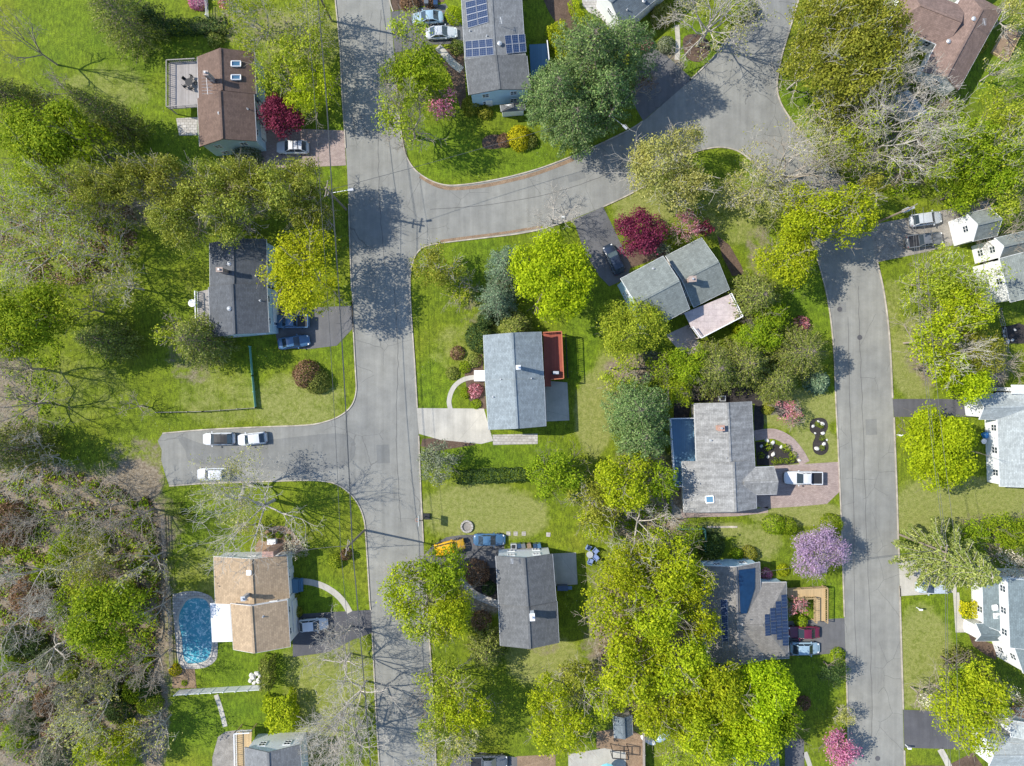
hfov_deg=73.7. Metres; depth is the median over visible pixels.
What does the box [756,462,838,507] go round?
driveway
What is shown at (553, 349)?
deck
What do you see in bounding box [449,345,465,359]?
shrub
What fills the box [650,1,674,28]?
shrub
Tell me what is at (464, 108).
shrub
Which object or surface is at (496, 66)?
house
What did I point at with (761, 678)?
maple tree
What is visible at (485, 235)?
gutter silt
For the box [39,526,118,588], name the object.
budding tree
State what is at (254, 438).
parked car
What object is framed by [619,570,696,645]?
leafy tree
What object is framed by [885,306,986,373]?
leafy tree
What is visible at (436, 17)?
parked car
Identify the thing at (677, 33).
path
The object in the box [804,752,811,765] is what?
path
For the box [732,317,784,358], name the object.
leafy tree
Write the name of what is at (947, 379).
maple tree
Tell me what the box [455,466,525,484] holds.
hedge
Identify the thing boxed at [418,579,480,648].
leafy tree
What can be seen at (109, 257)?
budding tree
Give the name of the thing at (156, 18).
leafy tree
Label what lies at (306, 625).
parked car
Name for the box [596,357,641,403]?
leafy tree
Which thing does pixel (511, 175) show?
kerb
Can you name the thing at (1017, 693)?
blossom tree
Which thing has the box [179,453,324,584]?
bare tree
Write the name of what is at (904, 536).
utility pole
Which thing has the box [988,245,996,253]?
window
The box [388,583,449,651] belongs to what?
leafy tree
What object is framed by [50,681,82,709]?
shrub
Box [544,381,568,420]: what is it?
patio
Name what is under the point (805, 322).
shrub
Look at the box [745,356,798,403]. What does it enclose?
conifer
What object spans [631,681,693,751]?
leafy tree
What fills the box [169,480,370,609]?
kerb
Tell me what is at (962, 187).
leafy tree
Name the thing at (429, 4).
shrub
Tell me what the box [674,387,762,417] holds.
mulch bed
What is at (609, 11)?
window
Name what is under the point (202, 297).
deck
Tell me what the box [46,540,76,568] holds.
shrub
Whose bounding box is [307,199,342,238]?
leafy tree
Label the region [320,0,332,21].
utility pole
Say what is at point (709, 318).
deck
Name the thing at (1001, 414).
house
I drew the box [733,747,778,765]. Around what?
house
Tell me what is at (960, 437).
maple tree
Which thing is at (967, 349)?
bare tree
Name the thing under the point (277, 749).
house
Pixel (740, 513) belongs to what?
patio
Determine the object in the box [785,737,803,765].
driveway
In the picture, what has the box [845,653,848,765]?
kerb
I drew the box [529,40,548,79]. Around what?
deck
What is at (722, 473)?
house
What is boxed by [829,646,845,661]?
shrub
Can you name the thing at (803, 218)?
leafy tree
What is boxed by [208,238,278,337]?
house
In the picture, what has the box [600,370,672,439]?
pine tree
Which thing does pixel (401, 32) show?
leafy tree
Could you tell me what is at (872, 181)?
leafy tree
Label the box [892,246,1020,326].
budding tree
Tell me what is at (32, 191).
leafy tree
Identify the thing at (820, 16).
leafy tree
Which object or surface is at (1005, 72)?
budding tree
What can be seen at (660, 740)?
boat
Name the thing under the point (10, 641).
shrub
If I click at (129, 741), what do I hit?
leafy tree
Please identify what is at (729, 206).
budding tree
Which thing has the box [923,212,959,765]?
power line
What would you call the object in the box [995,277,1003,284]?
window
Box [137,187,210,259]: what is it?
leafy tree
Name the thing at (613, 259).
parked suv
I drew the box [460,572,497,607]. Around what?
path
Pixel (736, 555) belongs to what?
shrub
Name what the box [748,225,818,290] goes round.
leafy tree
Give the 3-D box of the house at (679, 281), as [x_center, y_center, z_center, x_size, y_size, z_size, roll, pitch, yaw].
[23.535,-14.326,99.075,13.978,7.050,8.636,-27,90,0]
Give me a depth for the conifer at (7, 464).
97.56 m
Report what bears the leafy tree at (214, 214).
on the ground at (164, 382)
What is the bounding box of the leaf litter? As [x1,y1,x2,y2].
[0,173,700,765]
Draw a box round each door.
[259,101,265,133]
[261,130,266,141]
[272,291,278,322]
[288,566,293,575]
[292,597,298,631]
[485,100,492,105]
[963,622,972,633]
[964,398,974,415]
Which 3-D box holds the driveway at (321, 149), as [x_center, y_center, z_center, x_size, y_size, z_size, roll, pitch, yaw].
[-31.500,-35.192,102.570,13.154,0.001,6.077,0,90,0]
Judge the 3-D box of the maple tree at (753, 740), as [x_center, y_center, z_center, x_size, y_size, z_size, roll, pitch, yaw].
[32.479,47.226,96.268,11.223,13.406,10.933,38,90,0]
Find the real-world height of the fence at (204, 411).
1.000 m
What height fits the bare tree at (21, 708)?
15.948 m
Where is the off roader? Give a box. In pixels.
[434,537,465,557]
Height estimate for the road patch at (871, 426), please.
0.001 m
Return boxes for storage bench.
[267,538,276,544]
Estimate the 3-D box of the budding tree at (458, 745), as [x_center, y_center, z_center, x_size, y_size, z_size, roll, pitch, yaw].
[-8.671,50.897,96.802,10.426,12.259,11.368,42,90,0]
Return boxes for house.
[197,48,266,155]
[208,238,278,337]
[213,543,302,652]
[245,732,307,765]
[461,0,530,116]
[474,332,545,429]
[495,547,558,648]
[596,0,663,33]
[617,237,729,330]
[681,401,778,512]
[700,558,788,664]
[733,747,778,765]
[883,0,1001,96]
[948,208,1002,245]
[963,568,1023,673]
[964,385,1023,487]
[971,231,1023,303]
[972,707,1023,765]
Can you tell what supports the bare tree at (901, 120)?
on the ground at (164, 382)
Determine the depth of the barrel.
101.84 m
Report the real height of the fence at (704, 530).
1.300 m
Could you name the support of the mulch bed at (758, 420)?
on the ground at (164, 382)
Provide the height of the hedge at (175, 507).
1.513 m
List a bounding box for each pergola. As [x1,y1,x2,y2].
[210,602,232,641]
[610,743,628,759]
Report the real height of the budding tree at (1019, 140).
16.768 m
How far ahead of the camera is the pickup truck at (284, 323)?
101.45 m
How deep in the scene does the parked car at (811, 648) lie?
101.56 m
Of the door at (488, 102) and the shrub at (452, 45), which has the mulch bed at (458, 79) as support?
the shrub at (452, 45)
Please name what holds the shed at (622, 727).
on the ground at (164, 382)
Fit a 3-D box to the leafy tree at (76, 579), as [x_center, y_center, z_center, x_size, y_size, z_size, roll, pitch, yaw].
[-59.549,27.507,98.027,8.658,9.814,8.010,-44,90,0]
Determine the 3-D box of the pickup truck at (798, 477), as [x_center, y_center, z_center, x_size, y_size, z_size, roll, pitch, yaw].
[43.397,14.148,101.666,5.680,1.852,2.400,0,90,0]
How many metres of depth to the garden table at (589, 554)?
101.90 m
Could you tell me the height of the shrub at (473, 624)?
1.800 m
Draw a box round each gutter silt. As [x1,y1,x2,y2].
[419,158,573,189]
[440,225,542,241]
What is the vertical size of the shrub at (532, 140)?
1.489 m
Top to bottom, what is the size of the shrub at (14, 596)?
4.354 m
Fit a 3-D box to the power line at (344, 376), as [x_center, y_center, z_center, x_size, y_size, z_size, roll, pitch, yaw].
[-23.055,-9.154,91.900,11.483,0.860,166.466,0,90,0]
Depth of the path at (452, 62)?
102.56 m
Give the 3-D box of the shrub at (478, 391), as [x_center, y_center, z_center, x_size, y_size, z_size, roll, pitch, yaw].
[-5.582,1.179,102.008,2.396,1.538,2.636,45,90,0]
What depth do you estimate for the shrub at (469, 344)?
100.99 m
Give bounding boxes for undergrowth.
[0,65,969,765]
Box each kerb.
[162,301,356,433]
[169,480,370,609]
[335,0,345,147]
[348,204,351,290]
[372,633,379,765]
[394,56,642,185]
[409,219,570,407]
[418,436,423,541]
[424,564,436,764]
[603,147,844,616]
[690,23,738,79]
[776,0,857,201]
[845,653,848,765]
[877,262,892,397]
[893,417,899,558]
[899,586,903,709]
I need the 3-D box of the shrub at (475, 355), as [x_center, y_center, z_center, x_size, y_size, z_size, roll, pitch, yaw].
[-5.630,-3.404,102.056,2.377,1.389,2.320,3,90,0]
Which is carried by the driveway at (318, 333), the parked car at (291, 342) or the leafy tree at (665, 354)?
the parked car at (291, 342)
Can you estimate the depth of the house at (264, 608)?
97.80 m
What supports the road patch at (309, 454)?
on the road
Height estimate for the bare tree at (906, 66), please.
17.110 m
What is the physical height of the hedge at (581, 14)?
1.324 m
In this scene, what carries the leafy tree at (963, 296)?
on the ground at (164, 382)
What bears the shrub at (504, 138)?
on the mulch bed at (489, 140)
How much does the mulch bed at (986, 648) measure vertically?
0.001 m
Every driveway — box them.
[259,129,345,167]
[276,306,353,348]
[293,610,371,656]
[391,4,462,52]
[417,408,492,443]
[424,535,503,567]
[450,752,516,765]
[574,207,630,285]
[633,48,690,119]
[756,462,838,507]
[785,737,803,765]
[788,618,844,655]
[870,200,990,261]
[893,399,972,416]
[899,559,955,595]
[903,710,984,749]
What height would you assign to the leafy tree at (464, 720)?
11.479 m
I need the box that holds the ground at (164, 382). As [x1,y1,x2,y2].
[0,0,1023,765]
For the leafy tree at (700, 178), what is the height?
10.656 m
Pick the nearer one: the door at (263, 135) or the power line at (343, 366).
the power line at (343, 366)
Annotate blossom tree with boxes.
[282,532,312,560]
[426,85,457,124]
[667,207,706,245]
[768,397,805,431]
[787,595,809,616]
[790,520,851,585]
[814,727,863,765]
[910,679,955,728]
[982,540,1023,576]
[993,676,1023,705]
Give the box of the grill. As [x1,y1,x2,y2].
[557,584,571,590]
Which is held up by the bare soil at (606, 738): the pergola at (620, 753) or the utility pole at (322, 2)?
the pergola at (620, 753)
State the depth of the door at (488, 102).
101.33 m
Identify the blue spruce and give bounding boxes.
[475,279,521,325]
[483,244,528,292]
[802,368,830,395]
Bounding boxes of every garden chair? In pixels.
[587,558,592,565]
[592,554,598,561]
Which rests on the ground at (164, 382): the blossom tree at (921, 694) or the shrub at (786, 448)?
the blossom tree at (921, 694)
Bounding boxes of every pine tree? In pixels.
[516,60,591,137]
[538,88,610,163]
[545,7,631,110]
[575,58,637,134]
[586,12,659,95]
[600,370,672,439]
[609,403,672,464]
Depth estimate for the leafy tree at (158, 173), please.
91.45 m
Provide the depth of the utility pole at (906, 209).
94.07 m
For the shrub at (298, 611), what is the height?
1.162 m
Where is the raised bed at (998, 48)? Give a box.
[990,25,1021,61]
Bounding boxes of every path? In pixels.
[214,694,226,726]
[303,578,351,612]
[436,44,463,72]
[447,375,473,409]
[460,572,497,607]
[675,25,679,59]
[754,428,808,465]
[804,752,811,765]
[938,748,951,765]
[953,592,963,631]
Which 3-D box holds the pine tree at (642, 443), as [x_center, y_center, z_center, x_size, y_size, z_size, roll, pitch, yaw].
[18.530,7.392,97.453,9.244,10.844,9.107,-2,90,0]
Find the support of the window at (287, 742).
in the house at (277, 749)
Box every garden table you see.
[185,78,192,85]
[188,299,194,306]
[586,551,592,557]
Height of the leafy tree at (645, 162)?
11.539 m
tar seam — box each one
[377,13,384,263]
[394,290,400,519]
[430,127,681,209]
[848,327,856,664]
[858,286,871,736]
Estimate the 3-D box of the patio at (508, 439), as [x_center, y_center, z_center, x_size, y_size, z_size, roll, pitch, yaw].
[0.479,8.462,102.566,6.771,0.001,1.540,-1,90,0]
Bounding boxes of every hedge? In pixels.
[153,14,229,37]
[164,501,183,515]
[177,513,192,522]
[257,652,276,691]
[260,687,300,735]
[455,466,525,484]
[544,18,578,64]
[567,0,599,36]
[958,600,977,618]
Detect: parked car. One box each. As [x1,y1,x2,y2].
[237,431,267,445]
[277,334,310,349]
[298,616,328,632]
[412,9,443,25]
[425,24,456,40]
[473,532,504,547]
[788,625,819,640]
[789,641,819,656]
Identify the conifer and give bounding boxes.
[0,73,57,125]
[0,415,64,479]
[60,83,152,149]
[71,318,145,364]
[86,0,171,64]
[172,311,242,371]
[463,622,511,671]
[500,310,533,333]
[676,336,742,402]
[712,336,769,397]
[721,268,782,323]
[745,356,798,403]
[765,318,829,385]
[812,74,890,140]
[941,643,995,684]
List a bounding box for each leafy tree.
[0,83,123,181]
[0,265,105,367]
[1,161,80,220]
[28,274,113,338]
[43,580,108,633]
[46,552,133,603]
[51,117,121,168]
[58,156,134,222]
[59,557,162,669]
[66,723,141,765]
[87,146,165,217]
[110,709,148,759]
[126,150,203,207]
[134,0,174,34]
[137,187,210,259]
[149,313,201,357]
[171,151,234,217]
[191,173,268,253]
[213,150,284,219]
[238,156,313,226]
[241,48,316,98]
[255,218,350,322]
[265,14,333,90]
[274,62,342,131]
[274,152,334,206]
[274,179,324,232]
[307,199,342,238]
[367,76,448,153]
[376,34,462,119]
[376,549,433,624]
[377,55,408,92]
[386,0,435,58]
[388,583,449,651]
[403,651,477,719]
[404,690,456,746]
[407,236,465,290]
[409,528,483,608]
[416,438,464,487]
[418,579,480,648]
[429,681,499,741]
[437,264,477,311]
[521,662,573,729]
[523,440,589,505]
[524,683,599,762]
[550,652,603,715]
[564,473,621,538]
[571,498,617,544]
[572,577,645,653]
[573,669,628,724]
[581,533,660,610]
[582,631,669,710]
[585,448,667,515]
[589,296,678,372]
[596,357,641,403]
[605,118,703,202]
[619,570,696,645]
[627,64,661,99]
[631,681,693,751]
[633,457,680,505]
[633,527,717,604]
[639,614,715,701]
[644,347,679,381]
[653,342,711,390]
[654,726,709,765]
[655,155,722,216]
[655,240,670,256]
[657,372,701,407]
[662,693,734,765]
[663,120,707,163]
[664,560,721,613]
[669,514,702,549]
[670,654,760,725]
[679,590,724,649]
[701,736,757,765]
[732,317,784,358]
[742,300,792,342]
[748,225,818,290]
[765,29,851,110]
[774,0,858,63]
[776,176,848,247]
[776,691,811,753]
[794,80,854,128]
[796,16,892,108]
[804,117,878,182]
[809,0,899,60]
[812,179,883,252]
[815,653,851,689]
[832,705,857,726]
[835,36,916,108]
[845,168,893,213]
[851,0,915,60]
[882,30,924,67]
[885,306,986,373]
[900,242,973,320]
[906,654,1019,760]
[918,273,1002,335]
[924,115,1016,184]
[931,168,988,222]
[939,650,984,687]
[940,326,1009,378]
[958,135,1023,198]
[958,514,999,553]
[967,511,1023,556]
[969,175,1023,232]
[976,75,1023,135]
[983,678,1023,721]
[992,0,1023,40]
[994,506,1023,556]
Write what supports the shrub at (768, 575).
on the ground at (164, 382)
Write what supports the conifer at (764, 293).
on the ground at (164, 382)
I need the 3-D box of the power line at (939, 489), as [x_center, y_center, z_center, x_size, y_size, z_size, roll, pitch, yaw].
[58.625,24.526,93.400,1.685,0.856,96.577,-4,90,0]
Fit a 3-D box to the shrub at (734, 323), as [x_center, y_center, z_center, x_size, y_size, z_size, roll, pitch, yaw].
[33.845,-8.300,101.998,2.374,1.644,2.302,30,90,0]
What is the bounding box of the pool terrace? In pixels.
[172,591,217,668]
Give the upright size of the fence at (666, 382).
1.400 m
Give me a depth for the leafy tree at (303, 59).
95.02 m
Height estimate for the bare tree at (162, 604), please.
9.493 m
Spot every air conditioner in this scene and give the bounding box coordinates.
[511,543,516,548]
[718,396,725,400]
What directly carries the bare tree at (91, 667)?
on the ground at (164, 382)
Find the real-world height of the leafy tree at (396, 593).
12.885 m
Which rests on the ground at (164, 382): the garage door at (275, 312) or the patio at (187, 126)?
the patio at (187, 126)
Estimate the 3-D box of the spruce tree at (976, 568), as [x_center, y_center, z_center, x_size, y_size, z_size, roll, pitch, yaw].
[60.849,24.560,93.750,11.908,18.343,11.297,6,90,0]
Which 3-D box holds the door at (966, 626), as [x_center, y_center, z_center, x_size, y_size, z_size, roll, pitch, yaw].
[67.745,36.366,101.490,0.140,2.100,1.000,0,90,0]
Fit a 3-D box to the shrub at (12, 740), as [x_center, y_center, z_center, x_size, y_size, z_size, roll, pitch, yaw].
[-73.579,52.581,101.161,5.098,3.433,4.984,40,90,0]
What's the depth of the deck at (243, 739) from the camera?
100.60 m
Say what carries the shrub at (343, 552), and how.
on the ground at (164, 382)
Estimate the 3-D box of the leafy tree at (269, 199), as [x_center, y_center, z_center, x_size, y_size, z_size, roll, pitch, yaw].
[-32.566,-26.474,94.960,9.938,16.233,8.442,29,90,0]
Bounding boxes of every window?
[213,144,223,148]
[239,142,248,145]
[258,741,267,745]
[283,740,292,744]
[482,93,488,97]
[607,7,612,16]
[920,41,931,47]
[962,224,969,233]
[976,248,983,257]
[977,604,981,612]
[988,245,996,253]
[990,424,996,431]
[991,446,997,453]
[992,468,997,475]
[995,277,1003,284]
[996,644,1004,654]
[999,583,1005,593]
[1000,605,1006,615]
[1001,626,1007,637]
[1008,651,1017,661]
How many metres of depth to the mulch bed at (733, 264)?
102.58 m
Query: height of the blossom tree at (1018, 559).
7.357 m
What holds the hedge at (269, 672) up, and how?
on the ground at (164, 382)
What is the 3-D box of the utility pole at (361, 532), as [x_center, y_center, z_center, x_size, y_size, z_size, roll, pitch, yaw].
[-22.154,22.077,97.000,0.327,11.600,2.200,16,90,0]
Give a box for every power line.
[306,1,358,761]
[317,0,369,757]
[318,1,370,762]
[318,7,370,765]
[330,109,611,189]
[619,6,727,103]
[624,0,730,100]
[759,550,935,572]
[912,214,948,765]
[914,210,950,765]
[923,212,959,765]
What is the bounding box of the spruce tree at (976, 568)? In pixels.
[888,516,1003,592]
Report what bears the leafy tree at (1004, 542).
on the ground at (164, 382)
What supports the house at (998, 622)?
on the ground at (164, 382)
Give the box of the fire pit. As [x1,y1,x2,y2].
[460,520,472,532]
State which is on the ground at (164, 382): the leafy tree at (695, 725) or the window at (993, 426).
the leafy tree at (695, 725)
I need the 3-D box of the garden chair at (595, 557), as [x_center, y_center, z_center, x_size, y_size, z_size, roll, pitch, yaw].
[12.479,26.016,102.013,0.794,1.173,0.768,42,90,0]
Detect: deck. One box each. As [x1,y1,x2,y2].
[166,58,197,114]
[194,290,209,324]
[233,723,256,765]
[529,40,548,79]
[542,331,563,386]
[667,418,695,486]
[680,293,742,338]
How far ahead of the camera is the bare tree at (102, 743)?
95.86 m
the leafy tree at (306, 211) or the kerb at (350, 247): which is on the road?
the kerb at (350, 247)
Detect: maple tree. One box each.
[501,226,597,326]
[714,690,784,765]
[728,654,799,727]
[894,399,991,495]
[909,341,975,393]
[933,356,997,408]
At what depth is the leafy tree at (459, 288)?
100.43 m
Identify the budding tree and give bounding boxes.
[0,137,110,209]
[0,156,120,239]
[0,159,84,262]
[0,186,106,301]
[33,198,142,310]
[34,665,127,757]
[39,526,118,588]
[80,256,152,312]
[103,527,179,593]
[118,707,182,760]
[185,443,274,547]
[213,0,285,62]
[231,516,265,543]
[276,0,341,52]
[407,698,482,765]
[671,0,778,62]
[713,152,795,220]
[736,95,849,224]
[798,88,898,179]
[878,104,996,195]
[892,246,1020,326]
[965,110,1023,200]
[979,38,1023,87]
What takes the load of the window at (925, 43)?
in the house at (956, 32)
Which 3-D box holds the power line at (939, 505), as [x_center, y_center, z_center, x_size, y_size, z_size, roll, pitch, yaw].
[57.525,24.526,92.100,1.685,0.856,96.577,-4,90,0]
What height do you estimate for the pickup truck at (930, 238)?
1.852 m
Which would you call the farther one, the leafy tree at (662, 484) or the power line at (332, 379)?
the leafy tree at (662, 484)
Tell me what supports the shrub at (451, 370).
on the ground at (164, 382)
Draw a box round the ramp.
[787,585,827,623]
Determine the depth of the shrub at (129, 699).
100.71 m
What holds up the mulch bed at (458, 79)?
on the ground at (164, 382)
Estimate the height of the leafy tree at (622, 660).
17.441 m
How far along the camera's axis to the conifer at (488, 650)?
99.64 m
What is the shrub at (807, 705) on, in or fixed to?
on the ground at (164, 382)
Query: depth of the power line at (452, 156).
93.46 m
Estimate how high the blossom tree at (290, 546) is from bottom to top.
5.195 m
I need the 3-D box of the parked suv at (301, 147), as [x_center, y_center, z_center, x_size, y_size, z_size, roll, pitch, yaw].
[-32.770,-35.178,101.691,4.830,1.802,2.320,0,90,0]
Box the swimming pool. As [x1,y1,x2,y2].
[177,596,213,664]
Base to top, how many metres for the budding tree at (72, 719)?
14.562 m
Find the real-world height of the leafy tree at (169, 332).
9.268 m
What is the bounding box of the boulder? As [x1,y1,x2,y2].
[249,673,255,679]
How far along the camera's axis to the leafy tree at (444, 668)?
95.03 m
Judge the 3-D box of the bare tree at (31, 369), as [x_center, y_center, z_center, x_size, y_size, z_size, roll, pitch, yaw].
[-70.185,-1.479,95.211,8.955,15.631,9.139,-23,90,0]
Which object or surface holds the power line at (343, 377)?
attached to the utility pole at (339, 202)
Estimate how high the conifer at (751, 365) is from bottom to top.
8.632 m
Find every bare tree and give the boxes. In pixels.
[0,6,57,68]
[0,349,56,402]
[0,356,76,441]
[0,413,76,503]
[0,474,84,555]
[0,555,82,620]
[0,570,60,674]
[0,605,83,718]
[0,665,41,741]
[0,701,83,765]
[9,582,84,640]
[24,653,114,736]
[34,65,72,104]
[51,461,146,554]
[73,724,133,765]
[81,492,165,549]
[101,632,168,700]
[110,389,151,418]
[123,587,173,629]
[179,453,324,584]
[286,664,407,765]
[294,691,361,765]
[295,725,367,765]
[297,696,401,765]
[298,624,378,722]
[313,602,366,674]
[370,76,426,154]
[527,184,581,236]
[591,471,681,581]
[653,0,765,75]
[742,123,854,227]
[822,74,965,191]
[843,56,984,179]
[878,24,948,123]
[906,314,997,389]
[978,196,1023,254]
[989,351,1023,386]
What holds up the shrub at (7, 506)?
on the ground at (164, 382)
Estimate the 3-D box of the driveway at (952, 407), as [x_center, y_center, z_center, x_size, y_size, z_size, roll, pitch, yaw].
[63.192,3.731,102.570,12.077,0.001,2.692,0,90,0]
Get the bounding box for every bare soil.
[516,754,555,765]
[597,729,642,765]
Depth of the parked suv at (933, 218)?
101.47 m
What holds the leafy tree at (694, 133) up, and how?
on the ground at (164, 382)
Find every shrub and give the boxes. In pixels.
[0,498,36,546]
[0,644,23,672]
[0,719,36,753]
[1,624,38,658]
[7,571,56,617]
[10,699,50,736]
[21,631,52,660]
[26,590,60,620]
[29,564,60,589]
[31,684,68,717]
[33,641,71,675]
[36,735,78,765]
[40,711,69,740]
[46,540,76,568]
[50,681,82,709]
[53,655,82,682]
[57,519,92,552]
[76,665,106,692]
[83,527,112,555]
[97,676,123,702]
[102,689,138,724]
[110,743,140,765]
[121,676,151,704]
[132,675,160,703]
[135,690,164,716]
[168,663,181,676]
[187,0,207,11]
[206,32,224,49]
[217,0,232,9]
[232,146,263,171]
[267,532,274,538]
[292,359,322,389]
[296,606,302,616]
[303,367,330,395]
[328,553,343,568]
[340,548,351,560]
[400,0,419,12]
[423,0,434,8]
[444,5,461,25]
[445,367,458,380]
[449,39,463,56]
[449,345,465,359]
[459,360,470,373]
[460,387,471,398]
[461,95,481,117]
[463,558,490,587]
[464,322,494,353]
[467,353,481,367]
[467,383,482,398]
[470,398,481,408]
[470,609,492,630]
[476,310,495,329]
[477,104,493,119]
[481,580,495,595]
[497,132,511,147]
[506,124,531,151]
[522,134,537,149]
[641,350,657,364]
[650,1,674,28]
[657,36,675,54]
[697,531,725,559]
[721,0,749,26]
[730,320,742,334]
[730,547,743,559]
[735,0,758,21]
[742,545,757,560]
[760,567,772,578]
[761,403,774,414]
[762,513,785,535]
[763,442,772,450]
[775,563,789,576]
[776,515,797,535]
[781,444,790,452]
[792,613,807,626]
[793,315,810,331]
[796,695,810,710]
[819,513,844,533]
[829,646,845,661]
[979,41,988,53]
[986,63,998,75]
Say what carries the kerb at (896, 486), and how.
on the road
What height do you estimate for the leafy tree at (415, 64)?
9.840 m
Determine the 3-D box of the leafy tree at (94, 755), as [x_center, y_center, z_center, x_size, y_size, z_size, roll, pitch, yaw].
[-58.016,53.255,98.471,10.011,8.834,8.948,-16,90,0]
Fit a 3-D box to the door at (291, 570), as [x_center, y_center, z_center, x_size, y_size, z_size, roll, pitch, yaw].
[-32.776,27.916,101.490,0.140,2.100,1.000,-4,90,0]
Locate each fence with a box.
[155,407,256,412]
[160,514,172,668]
[173,684,263,695]
[204,0,208,16]
[248,346,255,406]
[565,334,568,377]
[609,366,669,404]
[642,733,645,765]
[678,527,705,551]
[999,308,1010,352]
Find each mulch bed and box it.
[172,669,195,687]
[255,526,301,552]
[391,0,443,9]
[421,438,474,450]
[436,47,465,108]
[464,354,485,408]
[465,568,496,599]
[482,134,506,148]
[544,0,579,43]
[625,242,668,267]
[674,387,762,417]
[683,34,709,61]
[717,236,743,275]
[754,401,763,429]
[755,442,797,464]
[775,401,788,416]
[810,418,828,454]
[951,753,981,765]
[969,634,995,659]
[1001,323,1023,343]
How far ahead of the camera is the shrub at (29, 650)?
100.92 m
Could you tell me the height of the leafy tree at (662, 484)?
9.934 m
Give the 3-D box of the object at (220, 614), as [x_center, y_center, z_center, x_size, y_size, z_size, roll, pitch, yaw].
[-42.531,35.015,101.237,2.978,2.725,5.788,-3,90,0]
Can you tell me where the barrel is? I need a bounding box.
[981,432,988,438]
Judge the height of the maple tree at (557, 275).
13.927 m
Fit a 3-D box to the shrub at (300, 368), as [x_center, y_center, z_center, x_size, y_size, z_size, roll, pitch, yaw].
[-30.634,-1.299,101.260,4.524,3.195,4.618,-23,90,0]
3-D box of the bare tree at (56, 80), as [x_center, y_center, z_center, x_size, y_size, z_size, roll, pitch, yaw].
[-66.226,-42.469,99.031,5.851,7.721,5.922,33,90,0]
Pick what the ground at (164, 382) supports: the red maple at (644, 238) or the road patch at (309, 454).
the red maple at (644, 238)
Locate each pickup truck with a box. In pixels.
[276,313,309,328]
[470,753,507,765]
[783,470,822,485]
[904,230,942,248]
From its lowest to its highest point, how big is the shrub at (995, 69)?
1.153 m
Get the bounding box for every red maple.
[256,92,305,140]
[613,204,671,259]
[695,218,714,237]
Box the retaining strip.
[707,526,736,527]
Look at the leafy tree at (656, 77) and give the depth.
98.31 m
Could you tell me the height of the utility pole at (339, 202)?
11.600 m
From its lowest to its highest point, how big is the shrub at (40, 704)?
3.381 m
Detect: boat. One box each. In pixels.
[641,735,655,744]
[656,732,667,742]
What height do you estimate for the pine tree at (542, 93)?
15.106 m
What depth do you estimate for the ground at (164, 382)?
102.60 m
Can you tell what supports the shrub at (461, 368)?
on the mulch bed at (482, 398)
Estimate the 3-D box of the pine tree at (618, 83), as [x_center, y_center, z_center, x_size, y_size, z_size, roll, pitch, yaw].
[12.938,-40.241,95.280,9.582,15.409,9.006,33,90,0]
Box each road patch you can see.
[178,433,355,472]
[376,444,389,462]
[567,171,585,182]
[838,302,845,311]
[865,419,876,434]
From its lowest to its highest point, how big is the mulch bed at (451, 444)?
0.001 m
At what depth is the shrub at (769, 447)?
102.01 m
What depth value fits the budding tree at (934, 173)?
94.18 m
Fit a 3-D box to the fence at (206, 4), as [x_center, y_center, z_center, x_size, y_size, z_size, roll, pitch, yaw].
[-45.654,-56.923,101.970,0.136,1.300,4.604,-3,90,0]
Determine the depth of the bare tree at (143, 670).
97.15 m
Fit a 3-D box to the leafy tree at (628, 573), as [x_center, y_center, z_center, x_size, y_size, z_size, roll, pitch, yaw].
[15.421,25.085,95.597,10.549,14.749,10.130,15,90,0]
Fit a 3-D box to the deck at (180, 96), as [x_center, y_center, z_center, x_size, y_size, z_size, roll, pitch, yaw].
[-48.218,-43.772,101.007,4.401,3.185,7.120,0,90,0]
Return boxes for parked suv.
[197,467,229,481]
[203,431,235,446]
[277,138,308,154]
[602,243,625,275]
[908,210,941,227]
[915,580,948,595]
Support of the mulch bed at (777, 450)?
on the ground at (164, 382)
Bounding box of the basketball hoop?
[415,513,429,525]
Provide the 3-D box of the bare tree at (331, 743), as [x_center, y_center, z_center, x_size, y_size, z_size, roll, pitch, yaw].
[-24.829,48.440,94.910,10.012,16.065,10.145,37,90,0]
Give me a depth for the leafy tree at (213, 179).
91.40 m
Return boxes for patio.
[176,117,197,135]
[493,434,537,444]
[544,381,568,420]
[553,553,577,585]
[568,748,625,765]
[582,0,607,24]
[666,325,706,354]
[670,496,683,518]
[681,507,767,517]
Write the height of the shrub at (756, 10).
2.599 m
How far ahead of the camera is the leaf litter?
102.42 m
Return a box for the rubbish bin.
[433,0,437,7]
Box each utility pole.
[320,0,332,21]
[324,181,353,209]
[345,529,364,555]
[604,104,626,132]
[876,203,917,223]
[899,533,947,560]
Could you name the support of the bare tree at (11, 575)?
on the ground at (164, 382)
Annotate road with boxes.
[158,0,903,765]
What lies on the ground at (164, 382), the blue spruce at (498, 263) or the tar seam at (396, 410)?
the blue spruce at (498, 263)
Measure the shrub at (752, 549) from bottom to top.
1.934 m
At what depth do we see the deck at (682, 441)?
101.30 m
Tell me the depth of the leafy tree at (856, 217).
93.37 m
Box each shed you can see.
[613,710,632,738]
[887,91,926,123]

